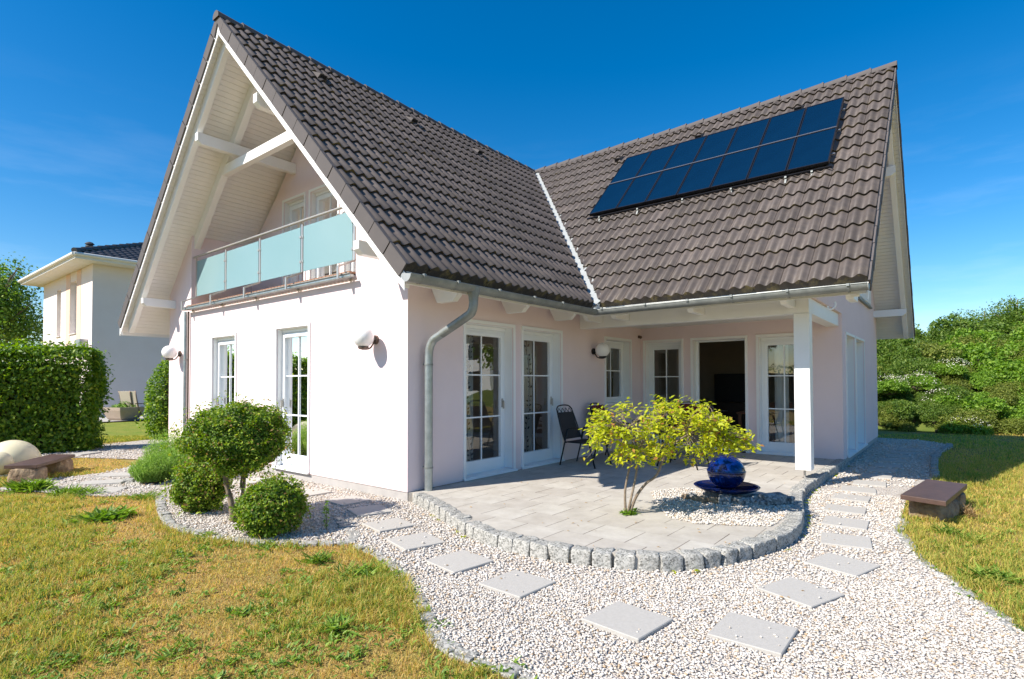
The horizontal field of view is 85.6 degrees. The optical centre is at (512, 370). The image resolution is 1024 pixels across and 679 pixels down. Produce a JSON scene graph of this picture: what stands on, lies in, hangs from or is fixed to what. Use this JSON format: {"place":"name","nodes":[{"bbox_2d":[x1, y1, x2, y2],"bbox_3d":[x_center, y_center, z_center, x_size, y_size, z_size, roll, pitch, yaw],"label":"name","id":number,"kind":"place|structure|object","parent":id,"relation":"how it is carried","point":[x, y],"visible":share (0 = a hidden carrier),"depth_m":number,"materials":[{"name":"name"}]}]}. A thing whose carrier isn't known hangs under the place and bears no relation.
{"place":"outdoors","nodes":[
{"label":"outdoors","id":0,"kind":"place"},
{"bbox_2d":[18,242,168,416],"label":"neighbour house","id":1,"kind":"structure","parent":0,"point":[86,287],"depth_m":25.02,"materials":[{"name":"paint"}]},
{"bbox_2d":[79,421,148,442],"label":"lawn","id":2,"kind":"structure","parent":0,"point":[120,429],"depth_m":18.34,"materials":[{"name":"green plant"}]},
{"bbox_2d":[134,356,168,439],"bbox_3d":[-9.153,0.655,16.052,1.677,3.119,3.115,-1,-2,39],"label":"hornbeam bush","id":3,"kind":"object","parent":2,"relation":"on","point":[158,420],"visible":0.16,"depth_m":15.06,"materials":[{"name":"green plant"}]},
{"bbox_2d":[99,415,144,421],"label":"neighbour patio","id":4,"kind":"structure","parent":0,"point":[105,419],"depth_m":22.62,"materials":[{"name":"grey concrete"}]},
{"bbox_2d":[103,401,144,420],"bbox_3d":[-15.813,1.615,22.416,1.100,0.808,1.048,-1,-1,19],"label":"planter","id":5,"kind":"object","parent":4,"relation":"on","point":[119,412],"visible":0.93,"depth_m":22.10,"materials":[{"name":"stone"}]},
{"bbox_2d":[0,438,1023,678],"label":"gravel path","id":6,"kind":"structure","parent":0,"point":[896,491],"depth_m":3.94,"materials":[{"name":"white gravel"}]},
{"bbox_2d":[158,456,238,516],"bbox_3d":[-3.722,1.411,6.608,0.810,0.908,0.941,-1,-2,39],"label":"boxwood","id":7,"kind":"object","parent":6,"relation":"on","point":[188,491],"visible":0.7,"depth_m":6.42,"materials":[{"name":"green plant"}]},
{"bbox_2d":[155,390,293,522],"bbox_3d":[-3.098,0.967,6.107,1.376,1.483,1.287,0,-1,-10],"label":"boxwood","id":8,"kind":"object","parent":6,"relation":"on","point":[235,439],"visible":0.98,"depth_m":5.85,"materials":[{"name":"green plant"}]},
{"bbox_2d":[224,464,316,540],"bbox_3d":[-2.466,1.390,5.655,0.856,0.804,0.840,-1,-1,18],"label":"boxwood","id":9,"kind":"object","parent":6,"relation":"on","point":[269,507],"visible":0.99,"depth_m":5.46,"materials":[{"name":"green plant"}]},
{"bbox_2d":[347,505,392,517],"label":"stepping slab","id":10,"kind":"structure","parent":6,"relation":"on","point":[359,512],"depth_m":6.56,"materials":[{"name":"grey concrete"}]},
{"bbox_2d":[362,518,415,532],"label":"stepping slab","id":11,"kind":"structure","parent":6,"relation":"on","point":[386,524],"depth_m":5.88,"materials":[{"name":"grey concrete"}]},
{"bbox_2d":[386,532,444,551],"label":"stepping slab","id":12,"kind":"structure","parent":6,"relation":"on","point":[411,542],"depth_m":5.28,"materials":[{"name":"grey concrete"}]},
{"bbox_2d":[425,550,493,573],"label":"stepping slab","id":13,"kind":"structure","parent":6,"relation":"on","point":[461,561],"depth_m":4.70,"materials":[{"name":"grey concrete"}]},
{"bbox_2d":[9,438,945,488],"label":"gravel stones","id":14,"kind":"object","parent":6,"relation":"on","point":[828,483],"visible":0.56,"depth_m":9.83,"materials":[{"name":"grey gravel"}]},
{"bbox_2d":[479,570,554,599],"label":"stepping slab","id":15,"kind":"structure","parent":6,"relation":"on","point":[510,583],"depth_m":4.18,"materials":[{"name":"grey concrete"}]},
{"bbox_2d":[582,601,672,643],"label":"stepping slab","id":16,"kind":"structure","parent":6,"relation":"on","point":[622,619],"depth_m":3.52,"materials":[{"name":"grey concrete"}]},
{"bbox_2d":[404,574,1023,678],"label":"gravel stones","id":17,"kind":"object","parent":6,"relation":"on","point":[986,660],"visible":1,"depth_m":3.46,"materials":[{"name":"white gravel"}]},
{"bbox_2d":[707,612,797,657],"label":"stepping slab","id":18,"kind":"structure","parent":6,"relation":"on","point":[750,630],"depth_m":3.34,"materials":[{"name":"grey concrete"}]},
{"bbox_2d":[757,577,844,608],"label":"stepping slab","id":19,"kind":"structure","parent":6,"relation":"on","point":[793,588],"depth_m":4.00,"materials":[{"name":"grey concrete"}]},
{"bbox_2d":[804,553,880,577],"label":"stepping slab","id":20,"kind":"structure","parent":6,"relation":"on","point":[853,567],"depth_m":4.60,"materials":[{"name":"grey concrete"}]},
{"bbox_2d":[821,515,869,530],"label":"stepping slab","id":21,"kind":"structure","parent":6,"relation":"on","point":[851,523],"depth_m":5.96,"materials":[{"name":"grey concrete"}]},
{"bbox_2d":[820,532,872,550],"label":"stepping slab","id":22,"kind":"structure","parent":6,"relation":"on","point":[851,541],"depth_m":5.27,"materials":[{"name":"grey concrete"}]},
{"label":"soil bed","id":23,"kind":"structure","parent":6,"relation":"on","visible":0},
{"bbox_2d":[126,451,172,483],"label":"lavender","id":24,"kind":"object","parent":23,"relation":"on","point":[146,472],"visible":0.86,"depth_m":8.37,"materials":[{"name":"green plant"}]},
{"bbox_2d":[142,426,184,460],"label":"lavender","id":25,"kind":"object","parent":23,"relation":"on","point":[163,443],"visible":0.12,"depth_m":9.02,"materials":[{"name":"green plant"}]},
{"bbox_2d":[0,420,1023,678],"bbox_3d":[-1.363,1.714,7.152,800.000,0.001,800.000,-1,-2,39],"label":"ground","id":26,"kind":"structure","parent":0,"point":[254,626],"depth_m":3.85,"materials":[{"name":"green plant"}]},
{"bbox_2d":[0,440,40,462],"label":"garden globe","id":27,"kind":"object","parent":26,"relation":"on","point":[18,450],"visible":0.43,"depth_m":9.57,"materials":[{"name":"beige stone"}]},
{"bbox_2d":[0,252,43,357],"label":"leafy tree","id":28,"kind":"object","parent":26,"relation":"on","point":[14,309],"visible":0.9,"depth_m":30.95,"materials":[{"name":"green plant"}]},
{"bbox_2d":[0,477,58,496],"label":"weed","id":29,"kind":"object","parent":26,"relation":"on","point":[23,486],"visible":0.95,"depth_m":7.85,"materials":[{"name":"green plant"}]},
{"bbox_2d":[4,454,74,481],"bbox_3d":[-7.843,1.664,9.287,0.498,0.342,1.496,0,-1,-17],"label":"stone bench","id":30,"kind":"object","parent":26,"relation":"on","point":[37,468],"visible":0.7,"depth_m":8.81,"materials":[{"name":"brown stone"}]},
{"bbox_2d":[0,332,115,453],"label":"hornbeam hedge","id":31,"kind":"object","parent":26,"relation":"on","point":[43,410],"visible":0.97,"depth_m":12.23,"materials":[{"name":"green plant"}]},
{"bbox_2d":[61,505,128,524],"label":"weed","id":32,"kind":"object","parent":26,"relation":"on","point":[92,515],"visible":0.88,"depth_m":6.17,"materials":[{"name":"green plant"}]},
{"bbox_2d":[155,495,359,546],"bbox_3d":[-3.256,1.738,6.234,3.921,0.167,1.195,-1,-1,24],"label":"bed edging","id":33,"kind":"object","parent":26,"relation":"on","point":[344,524],"visible":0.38,"depth_m":5.67,"materials":[{"name":"grey stone"}]},
{"bbox_2d":[0,457,537,678],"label":"dry grass","id":34,"kind":"structure","parent":26,"relation":"on","point":[31,617],"depth_m":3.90,"materials":[{"name":"green plant"}]},
{"bbox_2d":[320,611,364,641],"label":"weed","id":35,"kind":"object","parent":26,"relation":"on","point":[334,627],"visible":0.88,"depth_m":3.46,"materials":[{"name":"green plant"}]},
{"bbox_2d":[330,555,393,583],"bbox_3d":[-1.225,1.620,4.470,0.554,0.145,0.612,-1,-2,39],"label":"weed","id":36,"kind":"object","parent":26,"relation":"on","point":[365,572],"visible":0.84,"depth_m":4.45,"materials":[{"name":"green plant"}]},
{"bbox_2d":[353,544,538,678],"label":"lawn edging","id":37,"kind":"object","parent":26,"relation":"on","point":[445,643],"visible":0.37,"depth_m":3.23,"materials":[{"name":"grey stone"}]},
{"bbox_2d":[118,10,914,500],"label":"detached house","id":38,"kind":"structure","parent":26,"relation":"on","point":[498,256],"depth_m":9.58,"materials":[{"name":"white paint"}]},
{"bbox_2d":[210,332,236,408],"bbox_3d":[-5.453,0.488,10.537,1.080,2.348,0.220,-1,-2,39],"label":"window","id":39,"kind":"structure","parent":38,"relation":"in","point":[223,367],"depth_m":10.76,"materials":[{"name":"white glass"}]},
{"bbox_2d":[181,206,355,310],"bbox_3d":[-4.505,-1.833,9.657,5.730,1.161,0.300,-1,-2,39],"label":"balcony railing","id":40,"kind":"object","parent":38,"relation":"attached to","point":[318,244],"visible":0.91,"depth_m":9.35,"materials":[{"name":"glass"}]},
{"bbox_2d":[272,322,310,473],"bbox_3d":[-3.539,0.442,9.001,1.090,2.368,0.220,-1,-2,39],"label":"window","id":41,"kind":"structure","parent":38,"relation":"in","point":[292,392],"depth_m":9.11,"materials":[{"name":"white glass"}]},
{"bbox_2d":[282,192,305,284],"bbox_3d":[-4.463,-2.454,11.474,0.900,2.270,0.208,-1,-2,39],"label":"balcony door","id":42,"kind":"structure","parent":38,"relation":"in","point":[295,210],"depth_m":11.63,"materials":[{"name":"white glass"}]},
{"bbox_2d":[308,184,339,279],"bbox_3d":[-3.613,-2.470,10.792,1.040,2.270,0.208,-1,-2,39],"label":"balcony door","id":43,"kind":"structure","parent":38,"relation":"in","point":[322,200],"depth_m":10.99,"materials":[{"name":"white glass"}]},
{"bbox_2d":[352,327,378,349],"bbox_3d":[-1.990,-0.428,7.468,0.284,0.316,0.356,-1,-2,39],"label":"wall lamp","id":44,"kind":"object","parent":38,"relation":"attached to","point":[364,338],"visible":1,"depth_m":7.35,"materials":[{"name":"white glass"}]},
{"bbox_2d":[466,335,473,460],"bbox_3d":[-0.704,0.347,8.541,0.056,2.470,0.290,-1,-2,39],"label":"curtain","id":45,"kind":"object","parent":38,"relation":"hanging from","point":[469,396],"visible":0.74,"depth_m":8.57,"materials":[{"name":"white fabric"}]},
{"bbox_2d":[463,319,517,480],"bbox_3d":[-0.416,0.434,8.514,0.290,2.348,1.220,-1,-2,39],"label":"patio door","id":46,"kind":"structure","parent":38,"relation":"in","point":[486,467],"depth_m":8.87,"materials":[{"name":"white plastic"}]},
{"bbox_2d":[524,340,532,451],"bbox_3d":[0.245,0.369,9.722,0.056,2.470,0.380,-1,-2,39],"label":"curtain","id":47,"kind":"object","parent":38,"relation":"hanging from","point":[528,385],"visible":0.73,"depth_m":9.77,"materials":[{"name":"white fabric"}]},
{"bbox_2d":[521,326,564,468],"bbox_3d":[0.441,0.455,9.582,0.290,2.348,1.230,-1,-2,39],"label":"patio door","id":48,"kind":"structure","parent":38,"relation":"in","point":[535,458],"depth_m":9.95,"materials":[{"name":"white plastic"}]},
{"bbox_2d":[604,336,633,404],"bbox_3d":[2.154,0.023,11.726,0.290,1.400,1.205,-1,-2,39],"label":"window","id":49,"kind":"structure","parent":38,"relation":"in","point":[625,354],"depth_m":12.10,"materials":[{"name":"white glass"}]},
{"bbox_2d":[643,339,683,447],"bbox_3d":[3.367,0.505,12.235,0.950,2.348,0.290,-1,-2,39],"label":"patio door","id":50,"kind":"structure","parent":38,"relation":"in","point":[649,389],"depth_m":12.42,"materials":[{"name":"white plastic"}]},
{"bbox_2d":[587,108,844,220],"bbox_3d":[3.843,-3.961,10.993,4.600,1.680,1.588,-1,-2,39],"label":"mounting rack","id":51,"kind":"object","parent":38,"relation":"attached to","point":[737,186],"visible":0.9,"depth_m":10.22,"materials":[{"name":"metal"}]},
{"bbox_2d":[589,178,634,215],"bbox_3d":[2.162,-3.753,11.982,0.633,0.926,0.917,-1,-2,39],"label":"solar panel","id":52,"kind":"object","parent":51,"relation":"attached to","point":[611,197],"visible":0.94,"depth_m":11.93,"materials":[{"name":"blue glass"}]},
{"bbox_2d":[610,151,650,182],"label":"solar panel","id":53,"kind":"object","parent":51,"relation":"attached to","point":[631,166],"visible":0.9,"depth_m":12.68,"materials":[{"name":"blue glass"}]},
{"bbox_2d":[616,171,662,209],"bbox_3d":[2.664,-3.763,11.579,0.633,0.926,0.917,-1,-2,39],"label":"solar panel","id":54,"kind":"object","parent":51,"relation":"attached to","point":[639,190],"visible":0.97,"depth_m":11.52,"materials":[{"name":"blue glass"}]},
{"bbox_2d":[636,143,678,176],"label":"solar panel","id":55,"kind":"object","parent":51,"relation":"attached to","point":[657,160],"visible":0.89,"depth_m":12.28,"materials":[{"name":"blue glass"}]},
{"bbox_2d":[645,163,691,203],"bbox_3d":[3.167,-3.772,11.175,0.633,0.926,0.917,-1,-2,39],"label":"solar panel","id":56,"kind":"object","parent":51,"relation":"attached to","point":[668,184],"visible":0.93,"depth_m":11.12,"materials":[{"name":"blue glass"}]},
{"bbox_2d":[664,135,706,169],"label":"solar panel","id":57,"kind":"object","parent":51,"relation":"attached to","point":[685,152],"visible":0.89,"depth_m":11.87,"materials":[{"name":"blue glass"}]},
{"bbox_2d":[677,155,724,196],"bbox_3d":[3.670,-3.782,10.772,0.633,0.926,0.917,-1,-2,39],"label":"solar panel","id":58,"kind":"object","parent":51,"relation":"attached to","point":[700,176],"visible":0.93,"depth_m":10.71,"materials":[{"name":"blue glass"}]},
{"bbox_2d":[694,127,737,161],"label":"solar panel","id":59,"kind":"object","parent":51,"relation":"attached to","point":[716,144],"visible":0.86,"depth_m":11.46,"materials":[{"name":"blue glass"}]},
{"bbox_2d":[710,146,758,189],"bbox_3d":[4.173,-3.792,10.368,0.633,0.926,0.917,-1,-2,39],"label":"solar panel","id":60,"kind":"object","parent":51,"relation":"attached to","point":[734,168],"visible":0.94,"depth_m":10.31,"materials":[{"name":"blue glass"}]},
{"bbox_2d":[726,117,770,153],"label":"solar panel","id":61,"kind":"object","parent":51,"relation":"attached to","point":[748,135],"visible":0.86,"depth_m":11.06,"materials":[{"name":"blue glass"}]},
{"bbox_2d":[747,137,796,181],"bbox_3d":[4.675,-3.801,9.965,0.633,0.926,0.917,-1,-2,39],"label":"solar panel","id":62,"kind":"object","parent":51,"relation":"attached to","point":[771,159],"visible":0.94,"depth_m":9.90,"materials":[{"name":"blue glass"}]},
{"bbox_2d":[760,107,805,144],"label":"solar panel","id":63,"kind":"object","parent":51,"relation":"attached to","point":[784,126],"visible":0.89,"depth_m":10.66,"materials":[{"name":"blue glass"}]},
{"bbox_2d":[786,127,836,172],"bbox_3d":[5.178,-3.811,9.561,0.633,0.926,0.917,-1,-2,39],"label":"solar panel","id":64,"kind":"object","parent":51,"relation":"attached to","point":[812,150],"visible":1,"depth_m":9.50,"materials":[{"name":"blue glass"}]},
{"bbox_2d":[798,97,843,135],"bbox_3d":[5.730,-4.691,10.270,0.633,0.915,0.907,-1,-2,39],"label":"solar panel","id":65,"kind":"object","parent":51,"relation":"attached to","point":[821,116],"visible":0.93,"depth_m":10.25,"materials":[{"name":"blue glass"}]},
{"bbox_2d":[690,335,748,452],"bbox_3d":[4.317,0.488,11.494,1.160,2.350,0.258,-1,-2,39],"label":"doorway","id":66,"kind":"structure","parent":38,"relation":"in","point":[694,345],"depth_m":11.73,"materials":[{"name":"white paint"}]},
{"bbox_2d":[713,374,745,432],"bbox_3d":[6.005,0.878,14.835,1.100,1.560,0.580,-1,-2,39],"label":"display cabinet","id":67,"kind":"object","parent":38,"relation":"on","point":[729,394],"visible":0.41,"depth_m":14.68,"materials":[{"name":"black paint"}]},
{"bbox_2d":[756,333,794,456],"bbox_3d":[5.250,0.469,10.724,0.960,2.348,0.290,-1,-2,39],"label":"patio door","id":68,"kind":"structure","parent":38,"relation":"in","point":[765,340],"depth_m":10.93,"materials":[{"name":"white plastic"}]},
{"bbox_2d":[774,345,788,442],"bbox_3d":[5.334,0.385,10.974,0.260,2.470,0.044,-1,-2,39],"label":"curtain","id":69,"kind":"object","parent":38,"relation":"hanging from","point":[779,390],"visible":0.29,"depth_m":10.98,"materials":[{"name":"white fabric"}]},
{"bbox_2d":[845,332,858,457],"bbox_3d":[6.555,0.468,10.830,0.220,2.348,1.230,-1,-2,39],"label":"window","id":70,"kind":"structure","parent":38,"relation":"in","point":[850,346],"depth_m":11.24,"materials":[{"name":"white plastic"}]},
{"bbox_2d":[856,336,867,450],"bbox_3d":[7.403,0.489,11.886,0.220,2.348,1.400,-1,-2,39],"label":"window","id":71,"kind":"structure","parent":38,"relation":"in","point":[860,389],"depth_m":12.37,"materials":[{"name":"white plastic"}]},
{"bbox_2d":[412,459,845,572],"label":"granite kerb","id":72,"kind":"structure","parent":26,"relation":"on","point":[788,532],"depth_m":4.88,"materials":[{"name":"grey stone"}]},
{"bbox_2d":[900,479,966,521],"bbox_3d":[5.008,1.578,6.526,1.514,0.343,0.449,1,-2,-44],"label":"stone bench","id":73,"kind":"object","parent":26,"relation":"on","point":[933,498],"visible":0.81,"depth_m":6.23,"materials":[{"name":"brown stone"}]},
{"bbox_2d":[892,516,1023,633],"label":"lawn edging","id":74,"kind":"object","parent":26,"relation":"on","point":[993,612],"visible":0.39,"depth_m":4.15,"materials":[{"name":"grey stone"}]},
{"bbox_2d":[897,446,1023,628],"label":"clover","id":75,"kind":"object","parent":26,"relation":"on","point":[979,594],"visible":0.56,"depth_m":4.93,"materials":[{"name":"green plant"}]},
{"bbox_2d":[950,559,1022,584],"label":"weed","id":76,"kind":"object","parent":26,"relation":"on","point":[984,572],"visible":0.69,"depth_m":4.30,"materials":[{"name":"green plant"}]},
{"bbox_2d":[0,0,1023,361],"label":"sky","id":77,"kind":"structure","parent":0,"point":[95,94],"materials":[{"name":"blue"}]},
{"bbox_2d":[408,445,833,570],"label":"terrace","id":78,"kind":"structure","parent":0,"point":[552,496],"depth_m":6.67,"materials":[{"name":"grey stone"}]},
{"bbox_2d":[556,404,611,468],"bbox_3d":[1.206,1.117,9.552,0.824,1.030,0.566,-1,-2,39],"label":"garden chair","id":79,"kind":"object","parent":78,"relation":"on","point":[569,427],"visible":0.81,"depth_m":9.66,"materials":[{"name":"black paint"}]},
{"bbox_2d":[578,394,764,511],"bbox_3d":[1.661,0.901,5.961,1.991,1.291,1.074,0,-1,-11],"label":"ornamental tree","id":80,"kind":"object","parent":78,"relation":"on","point":[724,435],"visible":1,"depth_m":5.83,"materials":[{"name":"yellow plant"}]},
{"bbox_2d":[650,487,791,525],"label":"gravel stones","id":81,"kind":"object","parent":78,"relation":"on","point":[718,507],"visible":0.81,"depth_m":6.09,"materials":[{"name":"grey gravel"}]},
{"bbox_2d":[717,494,731,504],"bbox_3d":[2.478,1.527,6.476,0.161,0.139,0.221,-1,-1,27],"label":"rock","id":82,"kind":"object","parent":78,"relation":"on","point":[723,499],"visible":0.82,"depth_m":6.41,"materials":[{"name":"grey stone"}]},
{"bbox_2d":[694,454,760,494],"bbox_3d":[2.628,1.260,6.806,0.770,0.475,0.770,-1,-2,39],"label":"ball fountain","id":83,"kind":"object","parent":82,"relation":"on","point":[726,474],"visible":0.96,"depth_m":6.66,"materials":[{"name":"blue ceramic"}]},
{"bbox_2d":[877,432,1023,630],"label":"lawn grass","id":84,"kind":"structure","parent":0,"point":[1019,451],"depth_m":6.09,"materials":[{"name":"green plant"}]},
{"bbox_2d":[877,369,1023,433],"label":"bank","id":85,"kind":"structure","parent":0,"point":[921,426],"depth_m":17.16,"materials":[{"name":"green plant"}]},
{"bbox_2d":[877,374,911,394],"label":"flowering shrub","id":86,"kind":"object","parent":85,"relation":"on","point":[889,387],"visible":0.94,"depth_m":18.13,"materials":[{"name":"green plant"}]},
{"bbox_2d":[877,337,923,353],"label":"green shrub","id":87,"kind":"object","parent":85,"relation":"on","point":[892,345],"visible":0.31,"depth_m":22.30,"materials":[{"name":"green plant"}]},
{"bbox_2d":[886,399,929,422],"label":"green shrub","id":88,"kind":"object","parent":85,"relation":"on","point":[914,410],"visible":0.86,"depth_m":17.13,"materials":[{"name":"green plant"}]},
{"bbox_2d":[891,356,939,378],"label":"green shrub","id":89,"kind":"object","parent":85,"relation":"on","point":[924,363],"visible":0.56,"depth_m":19.44,"materials":[{"name":"green plant"}]},
{"bbox_2d":[886,345,952,364],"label":"green shrub","id":90,"kind":"object","parent":85,"relation":"on","point":[910,353],"visible":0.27,"depth_m":20.53,"materials":[{"name":"green plant"}]},
{"bbox_2d":[900,370,943,390],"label":"flowering shrub","id":91,"kind":"object","parent":85,"relation":"on","point":[921,382],"visible":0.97,"depth_m":18.41,"materials":[{"name":"green plant"}]},
{"bbox_2d":[919,404,955,424],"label":"green shrub","id":92,"kind":"object","parent":85,"relation":"on","point":[931,415],"visible":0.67,"depth_m":16.87,"materials":[{"name":"green plant"}]},
{"bbox_2d":[909,340,966,367],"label":"olive shrub","id":93,"kind":"object","parent":85,"relation":"on","point":[927,352],"visible":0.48,"depth_m":20.32,"materials":[{"name":"green plant"}]},
{"bbox_2d":[928,357,971,377],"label":"flowering shrub","id":94,"kind":"object","parent":85,"relation":"on","point":[950,369],"visible":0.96,"depth_m":18.80,"materials":[{"name":"green plant"}]},
{"bbox_2d":[915,313,986,338],"bbox_3d":[18.931,-1.565,25.076,3.995,1.850,3.361,-1,-2,44],"label":"green shrub","id":95,"kind":"object","parent":85,"relation":"on","point":[949,325],"visible":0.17,"depth_m":24.02,"materials":[{"name":"green plant"}]},
{"bbox_2d":[933,406,1000,434],"bbox_3d":[13.481,1.494,16.417,1.442,0.929,1.379,0,-1,-22],"label":"olive shrub","id":96,"kind":"object","parent":85,"relation":"on","point":[970,415],"visible":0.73,"depth_m":16.19,"materials":[{"name":"green plant"}]},
{"bbox_2d":[939,415,994,435],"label":"flowering shrub","id":97,"kind":"object","parent":85,"relation":"on","point":[972,429],"visible":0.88,"depth_m":15.99,"materials":[{"name":"green plant"}]},
{"bbox_2d":[938,328,996,346],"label":"broadleaf shrub","id":98,"kind":"object","parent":85,"relation":"on","point":[983,335],"visible":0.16,"depth_m":21.79,"materials":[{"name":"green plant"}]},
{"bbox_2d":[942,338,1009,368],"bbox_3d":[16.825,-0.534,20.279,2.206,1.244,2.251,0,-1,8],"label":"broadleaf shrub","id":99,"kind":"object","parent":85,"relation":"on","point":[974,355],"visible":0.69,"depth_m":19.97,"materials":[{"name":"green plant"}]},
{"bbox_2d":[965,370,997,390],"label":"broadleaf shrub","id":100,"kind":"object","parent":85,"relation":"on","point":[979,381],"visible":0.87,"depth_m":18.38,"materials":[{"name":"green plant"}]},
{"bbox_2d":[961,395,1008,418],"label":"broadleaf shrub","id":101,"kind":"object","parent":85,"relation":"on","point":[995,403],"visible":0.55,"depth_m":16.56,"materials":[{"name":"green plant"}]},
{"bbox_2d":[953,321,1021,335],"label":"green shrub","id":102,"kind":"object","parent":85,"relation":"on","point":[1001,327],"visible":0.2,"depth_m":23.55,"materials":[{"name":"green plant"}]},
{"bbox_2d":[973,295,1023,323],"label":"tree","id":103,"kind":"object","parent":85,"relation":"on","point":[1014,309],"visible":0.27,"depth_m":25.51,"materials":[{"name":"green plant"}]},
{"bbox_2d":[973,357,1023,378],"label":"broadleaf shrub","id":104,"kind":"object","parent":85,"relation":"on","point":[999,366],"visible":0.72,"depth_m":18.60,"materials":[{"name":"green plant"}]},
{"bbox_2d":[987,416,1023,434],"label":"olive shrub","id":105,"kind":"object","parent":85,"relation":"on","point":[1015,426],"visible":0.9,"depth_m":15.96,"materials":[{"name":"green plant"}]},
{"bbox_2d":[988,386,1022,405],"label":"olive shrub","id":106,"kind":"object","parent":85,"relation":"on","point":[1009,396],"visible":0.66,"depth_m":16.82,"materials":[{"name":"green plant"}]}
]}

